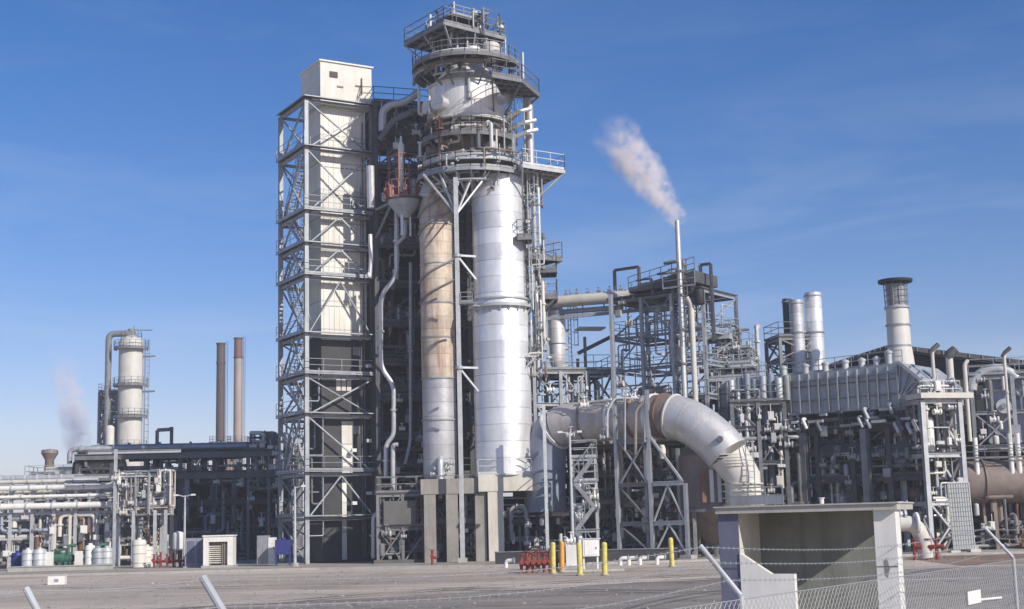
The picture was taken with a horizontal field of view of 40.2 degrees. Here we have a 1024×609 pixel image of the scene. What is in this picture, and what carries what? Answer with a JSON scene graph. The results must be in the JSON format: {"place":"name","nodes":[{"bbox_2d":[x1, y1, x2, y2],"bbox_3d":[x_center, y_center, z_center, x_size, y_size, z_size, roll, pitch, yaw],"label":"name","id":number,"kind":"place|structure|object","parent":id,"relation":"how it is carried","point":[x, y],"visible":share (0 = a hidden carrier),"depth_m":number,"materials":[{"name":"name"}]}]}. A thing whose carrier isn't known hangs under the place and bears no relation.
{"place":"outdoors","nodes":[
{"label":"outdoors","id":0,"kind":"place"},
{"bbox_2d":[48,576,66,584],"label":"sign","id":1,"kind":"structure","parent":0,"point":[54,580],"depth_m":71.54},
{"bbox_2d":[23,449,107,511],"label":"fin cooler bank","id":2,"kind":"structure","parent":0,"point":[49,456],"depth_m":124.88,"materials":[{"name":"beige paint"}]},
{"bbox_2d":[0,528,1021,608],"bbox_3d":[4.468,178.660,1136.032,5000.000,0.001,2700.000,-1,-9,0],"label":"ground","id":3,"kind":"structure","parent":0,"point":[352,589],"depth_m":63.33,"materials":[{"name":"asphalt"}]},
{"bbox_2d":[97,383,117,444],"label":"stair structure","id":4,"kind":"object","parent":3,"relation":"on","point":[114,406],"visible":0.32,"depth_m":217.31,"materials":[{"name":"metal"}]},
{"bbox_2d":[103,326,155,472],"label":"distillation column","id":5,"kind":"structure","parent":3,"relation":"on","point":[130,384],"depth_m":214.63,"materials":[{"name":"metal"}]},
{"bbox_2d":[209,342,229,442],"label":"chimney","id":6,"kind":"object","parent":3,"relation":"on","point":[221,401],"visible":0.6,"depth_m":250.14,"materials":[{"name":"metal"}]},
{"bbox_2d":[227,336,248,469],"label":"chimney","id":7,"kind":"object","parent":3,"relation":"on","point":[239,352],"visible":0.6,"depth_m":250.15,"materials":[{"name":"metal"}]},
{"bbox_2d":[0,564,547,577],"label":"kerb","id":8,"kind":"structure","parent":3,"relation":"on","point":[271,569],"depth_m":85.02,"materials":[{"name":"concrete"}]},
{"bbox_2d":[0,527,1023,608],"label":"chain link fence","id":9,"kind":"object","parent":3,"relation":"on","point":[209,588],"visible":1,"depth_m":16.41,"materials":[{"name":"metal"}]},
{"bbox_2d":[967,589,1001,604],"bbox_3d":[7.618,4.688,22.564,0.042,0.220,1.961,-7,-10,33],"label":"fence plate","id":10,"kind":"object","parent":9,"relation":"attached to","point":[974,597],"visible":1,"depth_m":22.11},
{"bbox_2d":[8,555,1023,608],"bbox_3d":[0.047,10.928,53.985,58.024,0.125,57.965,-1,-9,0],"label":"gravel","id":11,"kind":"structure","parent":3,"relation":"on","point":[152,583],"depth_m":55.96,"materials":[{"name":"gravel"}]},
{"bbox_2d":[517,550,549,572],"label":"fire manifold","id":12,"kind":"object","parent":3,"relation":"on","point":[527,563],"visible":0.91,"depth_m":71.17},
{"bbox_2d":[528,548,558,569],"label":"fire manifold","id":13,"kind":"object","parent":3,"relation":"on","point":[536,551],"visible":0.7,"depth_m":75.69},
{"bbox_2d":[549,542,556,573],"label":"bollard","id":14,"kind":"object","parent":3,"relation":"on","point":[552,556],"visible":1,"depth_m":68.94,"materials":[{"name":"metal"}]},
{"bbox_2d":[558,541,564,571],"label":"bollard","id":15,"kind":"object","parent":3,"relation":"on","point":[561,552],"visible":1,"depth_m":71.00,"materials":[{"name":"metal"}]},
{"bbox_2d":[559,532,581,568],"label":"valve stand","id":16,"kind":"object","parent":3,"relation":"on","point":[571,556],"visible":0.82,"depth_m":74.73,"materials":[{"name":"beige paint"}]},
{"bbox_2d":[576,542,583,575],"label":"bollard","id":17,"kind":"object","parent":3,"relation":"on","point":[579,557],"visible":1,"depth_m":65.94,"materials":[{"name":"metal"}]},
{"bbox_2d":[558,538,624,571],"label":"control cabinet","id":18,"kind":"object","parent":3,"relation":"on","point":[590,546],"visible":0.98,"depth_m":71.69,"materials":[{"name":"metal"}]},
{"bbox_2d":[600,542,608,575],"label":"bollard","id":19,"kind":"object","parent":3,"relation":"on","point":[604,557],"visible":1,"depth_m":65.24,"materials":[{"name":"metal"}]},
{"bbox_2d":[668,537,675,566],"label":"bollard","id":20,"kind":"object","parent":3,"relation":"on","point":[671,549],"visible":1,"depth_m":74.55,"materials":[{"name":"metal"}]},
{"bbox_2d":[713,486,913,608],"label":"concrete shelter","id":21,"kind":"object","parent":3,"relation":"on","point":[844,526],"visible":0.94,"depth_m":22.13,"materials":[{"name":"concrete"}]},
{"bbox_2d":[0,545,1023,574],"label":"ground","id":22,"kind":"structure","parent":0,"point":[242,562],"depth_m":94.14,"materials":[{"name":"concrete"}]},
{"bbox_2d":[10,551,21,566],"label":"storage drum","id":23,"kind":"object","parent":22,"relation":"on","point":[16,557],"visible":0.73,"depth_m":99.67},
{"bbox_2d":[21,548,33,565],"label":"storage drum","id":24,"kind":"object","parent":22,"relation":"on","point":[27,557],"visible":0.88,"depth_m":98.71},
{"bbox_2d":[32,547,45,565],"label":"storage drum","id":25,"kind":"object","parent":22,"relation":"on","point":[38,559],"visible":0.91,"depth_m":98.72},
{"bbox_2d":[7,564,113,571],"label":"wall","id":26,"kind":"structure","parent":22,"relation":"on","point":[60,567],"depth_m":97.51,"materials":[{"name":"concrete"}]},
{"bbox_2d":[45,544,76,565],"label":"pump","id":27,"kind":"object","parent":22,"relation":"on","point":[59,557],"visible":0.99,"depth_m":99.34,"materials":[{"name":"metal"}]},
{"bbox_2d":[0,482,177,568],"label":"pipe rack","id":28,"kind":"object","parent":22,"relation":"on","point":[46,530],"visible":0.6,"depth_m":107.24,"materials":[{"name":"metal"}]},
{"bbox_2d":[0,474,83,479],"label":"pipe","id":29,"kind":"object","parent":28,"relation":"on","point":[38,476],"visible":0.59,"depth_m":109.90,"materials":[{"name":"metal"}]},
{"bbox_2d":[0,478,98,484],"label":"pipe","id":30,"kind":"object","parent":28,"relation":"on","point":[47,481],"visible":0.89,"depth_m":108.60,"materials":[{"name":"metal"}]},
{"bbox_2d":[0,487,129,494],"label":"pipe","id":31,"kind":"object","parent":28,"relation":"on","point":[58,491],"visible":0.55,"depth_m":109.18,"materials":[{"name":"metal"}]},
{"bbox_2d":[84,543,94,564],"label":"storage drum","id":32,"kind":"object","parent":22,"relation":"on","point":[89,547],"visible":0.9,"depth_m":98.87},
{"bbox_2d":[72,460,108,510],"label":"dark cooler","id":33,"kind":"object","parent":22,"relation":"on","point":[73,469],"visible":0.07,"depth_m":118.43,"materials":[{"name":"metal"}]},
{"bbox_2d":[75,543,106,564],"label":"pump","id":34,"kind":"object","parent":22,"relation":"on","point":[79,558],"visible":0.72,"depth_m":99.13,"materials":[{"name":"metal"}]},
{"bbox_2d":[91,546,104,564],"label":"storage drum","id":35,"kind":"object","parent":22,"relation":"on","point":[97,555],"visible":0.91,"depth_m":98.71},
{"bbox_2d":[104,546,112,563],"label":"storage drum","id":36,"kind":"object","parent":22,"relation":"on","point":[108,555],"visible":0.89,"depth_m":99.23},
{"bbox_2d":[105,425,113,509],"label":"drum","id":37,"kind":"object","parent":22,"relation":"on","point":[109,436],"visible":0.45,"depth_m":212.18,"materials":[{"name":"beige paint"}]},
{"bbox_2d":[74,449,180,566],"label":"manifold knot","id":38,"kind":"object","parent":22,"relation":"on","point":[123,482],"visible":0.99,"depth_m":105.94,"materials":[{"name":"beige paint"}]},
{"bbox_2d":[0,470,141,491],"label":"pipe","id":39,"kind":"object","parent":38,"relation":"attached to","point":[47,487],"visible":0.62,"depth_m":106.88,"materials":[{"name":"metal"}]},
{"bbox_2d":[0,478,146,498],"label":"pipe","id":40,"kind":"object","parent":38,"relation":"attached to","point":[60,495],"visible":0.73,"depth_m":107.02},
{"bbox_2d":[0,488,166,510],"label":"pipe","id":41,"kind":"object","parent":38,"relation":"attached to","point":[66,505],"visible":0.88,"depth_m":106.68,"materials":[{"name":"metal"}]},
{"bbox_2d":[131,538,146,567],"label":"storage drum","id":42,"kind":"object","parent":22,"relation":"on","point":[139,553],"visible":1,"depth_m":99.17,"materials":[{"name":"beige paint"}]},
{"bbox_2d":[146,544,153,566],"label":"storage drum","id":43,"kind":"object","parent":22,"relation":"on","point":[149,552],"visible":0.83,"depth_m":99.69,"materials":[{"name":"beige paint"}]},
{"bbox_2d":[151,551,184,567],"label":"fire manifold","id":44,"kind":"object","parent":22,"relation":"on","point":[160,561],"visible":0.98,"depth_m":98.46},
{"bbox_2d":[173,531,182,566],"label":"white tank","id":45,"kind":"object","parent":22,"relation":"on","point":[177,540],"visible":0.94,"depth_m":100.36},
{"bbox_2d":[74,448,287,559],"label":"pipe rack","id":46,"kind":"object","parent":22,"relation":"on","point":[216,504],"visible":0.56,"depth_m":118.19,"materials":[{"name":"metal"}]},
{"bbox_2d":[155,427,172,443],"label":"goalpost frame","id":47,"kind":"object","parent":46,"relation":"on","point":[158,430],"visible":0.76,"depth_m":120.24,"materials":[{"name":"metal"}]},
{"bbox_2d":[91,440,251,445],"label":"pipe","id":48,"kind":"object","parent":46,"relation":"on","point":[159,443],"visible":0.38,"depth_m":119.63,"materials":[{"name":"metal"}]},
{"bbox_2d":[67,443,277,463],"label":"pipe","id":49,"kind":"object","parent":46,"relation":"on","point":[72,450],"visible":0.91,"depth_m":118.65,"materials":[{"name":"metal"}]},
{"bbox_2d":[173,494,195,566],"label":"lamp post","id":50,"kind":"object","parent":22,"relation":"on","point":[184,535],"visible":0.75,"depth_m":99.80,"materials":[{"name":"grey metal"}]},
{"bbox_2d":[183,538,202,567],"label":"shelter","id":51,"kind":"object","parent":22,"relation":"on","point":[193,552],"visible":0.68,"depth_m":97.06,"materials":[{"name":"metal"}]},
{"bbox_2d":[183,442,242,470],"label":"distant unit","id":52,"kind":"object","parent":22,"relation":"on","point":[197,461],"visible":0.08,"depth_m":189.61,"materials":[{"name":"metal"}]},
{"bbox_2d":[201,535,237,567],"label":"equipment kiosk","id":53,"kind":"object","parent":22,"relation":"on","point":[219,551],"visible":0.99,"depth_m":95.78,"materials":[{"name":"beige concrete"}]},
{"bbox_2d":[257,535,276,563],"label":"white locker","id":54,"kind":"object","parent":22,"relation":"on","point":[266,549],"visible":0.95,"depth_m":97.58,"materials":[{"name":"metal"}]},
{"bbox_2d":[247,430,293,559],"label":"rack end platform","id":55,"kind":"structure","parent":22,"relation":"on","point":[266,439],"depth_m":118.49,"materials":[{"name":"metal"}]},
{"bbox_2d":[263,442,302,547],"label":"distant unit","id":56,"kind":"object","parent":22,"relation":"on","point":[299,543],"visible":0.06,"depth_m":179.73,"materials":[{"name":"metal"}]},
{"bbox_2d":[275,538,290,565],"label":"blue cabinet","id":57,"kind":"object","parent":22,"relation":"on","point":[282,546],"visible":1,"depth_m":96.29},
{"bbox_2d":[291,485,305,566],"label":"lamp post","id":58,"kind":"object","parent":22,"relation":"on","point":[294,563],"visible":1,"depth_m":93.73,"materials":[{"name":"grey metal"}]},
{"bbox_2d":[275,94,383,563],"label":"lattice tower","id":59,"kind":"structure","parent":22,"relation":"on","point":[304,244],"depth_m":103.02,"materials":[{"name":"grey metal"}]},
{"bbox_2d":[299,59,372,562],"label":"shaft building","id":60,"kind":"structure","parent":22,"relation":"on","point":[339,541],"depth_m":103.46,"materials":[{"name":"metal"}]},
{"bbox_2d":[374,475,474,563],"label":"pump skid","id":61,"kind":"object","parent":22,"relation":"on","point":[399,527],"visible":0.65,"depth_m":96.12,"materials":[{"name":"metal"}]},
{"bbox_2d":[365,86,510,559],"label":"process frame","id":62,"kind":"object","parent":22,"relation":"on","point":[397,337],"visible":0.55,"depth_m":104.62,"materials":[{"name":"metal"}]},
{"bbox_2d":[375,136,421,238],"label":"hopper","id":63,"kind":"structure","parent":62,"relation":"attached to","point":[404,205],"depth_m":101.48,"materials":[{"name":"metal"}]},
{"bbox_2d":[423,170,490,562],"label":"mast column","id":64,"kind":"structure","parent":22,"relation":"on","point":[455,208],"depth_m":95.43,"materials":[{"name":"metal"}]},
{"bbox_2d":[418,458,568,562],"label":"concrete table","id":65,"kind":"object","parent":22,"relation":"on","point":[492,485],"visible":0.74,"depth_m":95.10,"materials":[{"name":"beige concrete"}]},
{"bbox_2d":[417,179,457,498],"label":"slim vessel","id":66,"kind":"object","parent":65,"relation":"on","point":[436,303],"visible":0.92,"depth_m":99.09,"materials":[{"name":"metal"}]},
{"bbox_2d":[404,1,564,476],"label":"reactor tower","id":67,"kind":"structure","parent":65,"relation":"on","point":[469,129],"depth_m":98.68,"materials":[{"name":"metal"}]},
{"bbox_2d":[503,496,579,550],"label":"pump set","id":68,"kind":"object","parent":22,"relation":"on","point":[526,532],"visible":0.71,"depth_m":96.67,"materials":[{"name":"metal"}]},
{"bbox_2d":[542,404,553,549],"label":"slim column","id":69,"kind":"structure","parent":22,"relation":"on","point":[545,479],"depth_m":92.26,"materials":[{"name":"metal"}]},
{"bbox_2d":[557,431,581,544],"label":"lamp post","id":70,"kind":"object","parent":22,"relation":"on","point":[571,499],"visible":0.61,"depth_m":88.71,"materials":[{"name":"grey metal"}]},
{"bbox_2d":[530,281,612,487],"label":"side frame","id":71,"kind":"object","parent":22,"relation":"on","point":[559,371],"visible":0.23,"depth_m":108.13,"materials":[{"name":"metal"}]},
{"bbox_2d":[494,548,677,563],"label":"wall","id":72,"kind":"structure","parent":22,"relation":"on","point":[501,557],"depth_m":86.03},
{"bbox_2d":[553,438,719,555],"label":"shaded exchanger bank","id":73,"kind":"structure","parent":22,"relation":"on","point":[662,470],"depth_m":96.75,"materials":[{"name":"metal"}]},
{"bbox_2d":[587,559,719,564],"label":"kerb","id":74,"kind":"structure","parent":22,"relation":"on","point":[667,561],"depth_m":81.94,"materials":[{"name":"concrete"}]},
{"bbox_2d":[608,294,718,558],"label":"duct support frame","id":75,"kind":"object","parent":22,"relation":"on","point":[648,483],"visible":0.81,"depth_m":91.30,"materials":[{"name":"metal"}]},
{"bbox_2d":[525,387,763,511],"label":"bent duct","id":76,"kind":"object","parent":75,"relation":"on","point":[713,440],"visible":0.91,"depth_m":91.58,"materials":[{"name":"aluminium"},{"name":"cream paint"},{"name":"rusty steel"}]},
{"bbox_2d":[606,220,740,553],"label":"vent stack frame","id":77,"kind":"object","parent":22,"relation":"on","point":[678,290],"visible":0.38,"depth_m":103.36,"materials":[{"name":"grey metal"}]},
{"bbox_2d":[546,284,668,319],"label":"pipe","id":78,"kind":"object","parent":77,"relation":"attached to","point":[581,299],"visible":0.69,"depth_m":107.42,"materials":[{"name":"metal"}]},
{"bbox_2d":[678,446,724,557],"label":"cone vessel","id":79,"kind":"object","parent":22,"relation":"on","point":[704,481],"visible":0.4,"depth_m":90.07,"materials":[{"name":"metal"}]},
{"bbox_2d":[701,319,766,423],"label":"platform stair tower","id":80,"kind":"structure","parent":22,"relation":"on","point":[740,351],"depth_m":104.00,"materials":[{"name":"metal"}]},
{"bbox_2d":[728,373,804,512],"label":"shoulder module","id":81,"kind":"object","parent":22,"relation":"on","point":[747,396],"visible":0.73,"depth_m":97.54,"materials":[{"name":"metal"}]},
{"bbox_2d":[763,322,811,376],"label":"stack stand","id":82,"kind":"object","parent":22,"relation":"on","point":[779,339],"visible":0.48,"depth_m":108.40,"materials":[{"name":"metal"}]},
{"bbox_2d":[781,298,791,372],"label":"exhaust stack","id":83,"kind":"object","parent":82,"relation":"on","point":[785,307],"visible":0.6,"depth_m":108.86,"materials":[{"name":"metal"}]},
{"bbox_2d":[788,299,805,374],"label":"exhaust stack","id":84,"kind":"object","parent":82,"relation":"on","point":[796,321],"visible":0.89,"depth_m":107.91,"materials":[{"name":"metal"}]},
{"bbox_2d":[803,292,824,372],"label":"exhaust stack","id":85,"kind":"object","parent":82,"relation":"on","point":[813,315],"visible":0.9,"depth_m":108.18,"materials":[{"name":"metal"}]},
{"bbox_2d":[750,405,972,548],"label":"pipe module","id":86,"kind":"object","parent":22,"relation":"on","point":[858,464],"visible":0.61,"depth_m":94.88,"materials":[{"name":"metal"}]},
{"bbox_2d":[717,349,964,436],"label":"ribbed plenum","id":87,"kind":"object","parent":86,"relation":"on","point":[846,390],"visible":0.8,"depth_m":95.33,"materials":[{"name":"metal"}]},
{"bbox_2d":[878,277,914,364],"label":"capped stack","id":88,"kind":"object","parent":87,"relation":"on","point":[898,323],"visible":0.98,"depth_m":101.27,"materials":[{"name":"beige paint"}]},
{"bbox_2d":[928,343,939,440],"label":"gooseneck vent","id":89,"kind":"object","parent":87,"relation":"attached to","point":[933,348],"visible":0.66,"depth_m":93.23,"materials":[{"name":"metal"}]},
{"bbox_2d":[963,359,971,441],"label":"gooseneck vent","id":90,"kind":"object","parent":86,"relation":"on","point":[965,378],"visible":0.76,"depth_m":92.88,"materials":[{"name":"metal"}]},
{"bbox_2d":[829,345,1023,442],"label":"shed","id":91,"kind":"structure","parent":22,"relation":"on","point":[922,356],"depth_m":103.23,"materials":[{"name":"metal"}]},
{"bbox_2d":[896,373,978,551],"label":"pipe support tower","id":92,"kind":"structure","parent":22,"relation":"on","point":[942,398],"depth_m":91.15,"materials":[{"name":"metal"}]},
{"bbox_2d":[944,346,958,441],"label":"gooseneck vent","id":93,"kind":"object","parent":92,"relation":"on","point":[951,353],"visible":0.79,"depth_m":93.17,"materials":[{"name":"metal"}]},
{"bbox_2d":[903,551,1023,556],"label":"kerb","id":94,"kind":"structure","parent":22,"relation":"on","point":[983,553],"depth_m":82.45,"materials":[{"name":"concrete"}]},
{"bbox_2d":[947,481,980,552],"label":"screen panel","id":95,"kind":"object","parent":22,"relation":"on","point":[960,509],"visible":0.94,"depth_m":86.36,"materials":[{"name":"grey"}]},
{"bbox_2d":[943,433,1023,549],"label":"brown drum","id":96,"kind":"object","parent":22,"relation":"on","point":[999,472],"visible":0.52,"depth_m":92.38,"materials":[{"name":"brown painted metal"},{"name":"steel"}]},
{"bbox_2d":[1001,346,1011,440],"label":"gooseneck vent","id":97,"kind":"object","parent":96,"relation":"attached to","point":[1005,352],"visible":1,"depth_m":93.05,"materials":[{"name":"metal"}]},
{"bbox_2d":[967,357,1023,548],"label":"pale duct module","id":98,"kind":"object","parent":22,"relation":"on","point":[993,415],"visible":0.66,"depth_m":95.62,"materials":[{"name":"metal"}]},
{"bbox_2d":[973,495,1023,547],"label":"pipe bank","id":99,"kind":"structure","parent":22,"relation":"on","point":[1003,522],"depth_m":92.28,"materials":[{"name":"metal"}]},
{"bbox_2d":[0,0,1023,533],"label":"sky","id":100,"kind":"structure","parent":0,"point":[835,149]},
{"bbox_2d":[571,439,599,548],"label":"stair tower","id":101,"kind":"structure","parent":0,"point":[579,482],"depth_m":90.62,"materials":[{"name":"metal"}]},
{"bbox_2d":[151,565,1023,608],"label":"road","id":102,"kind":"structure","parent":0,"point":[563,598],"depth_m":47.19,"materials":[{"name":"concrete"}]},
{"bbox_2d":[7,586,720,591],"bbox_3d":[-8.902,12.043,59.368,47.203,0.001,3.143,-7,-10,32],"label":"tyre mark","id":103,"kind":"object","parent":102,"relation":"on","point":[431,587],"visible":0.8,"depth_m":56.97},
{"bbox_2d":[99,588,705,593],"bbox_3d":[-8.909,11.782,57.688,47.203,0.001,3.143,-7,-10,32],"label":"tyre mark","id":104,"kind":"object","parent":102,"relation":"on","point":[430,589],"visible":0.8,"depth_m":55.54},
{"bbox_2d":[180,573,711,608],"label":"tyre mark","id":105,"kind":"object","parent":102,"relation":"on","point":[416,590],"visible":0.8,"depth_m":55.08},
{"bbox_2d":[244,575,704,605],"bbox_3d":[-2.091,10.798,52.436,41.086,0.001,4.120,7,-12,-42],"label":"tyre mark","id":106,"kind":"object","parent":102,"relation":"on","point":[459,589],"visible":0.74,"depth_m":54.78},
{"bbox_2d":[624,570,979,608],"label":"tyre mark","id":107,"kind":"object","parent":102,"relation":"on","point":[703,592],"visible":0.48,"depth_m":45.38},
{"bbox_2d":[641,572,980,608],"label":"tyre mark","id":108,"kind":"object","parent":102,"relation":"on","point":[720,593],"visible":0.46,"depth_m":44.57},
{"bbox_2d":[903,554,1023,564],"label":"earth strip","id":109,"kind":"object","parent":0,"point":[990,558],"visible":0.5,"depth_m":74.72,"materials":[{"name":"soil"}]},
{"bbox_2d":[895,501,944,559],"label":"pipe","id":110,"kind":"object","parent":109,"relation":"on","point":[915,526],"visible":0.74,"depth_m":75.76,"materials":[{"name":"metal"}]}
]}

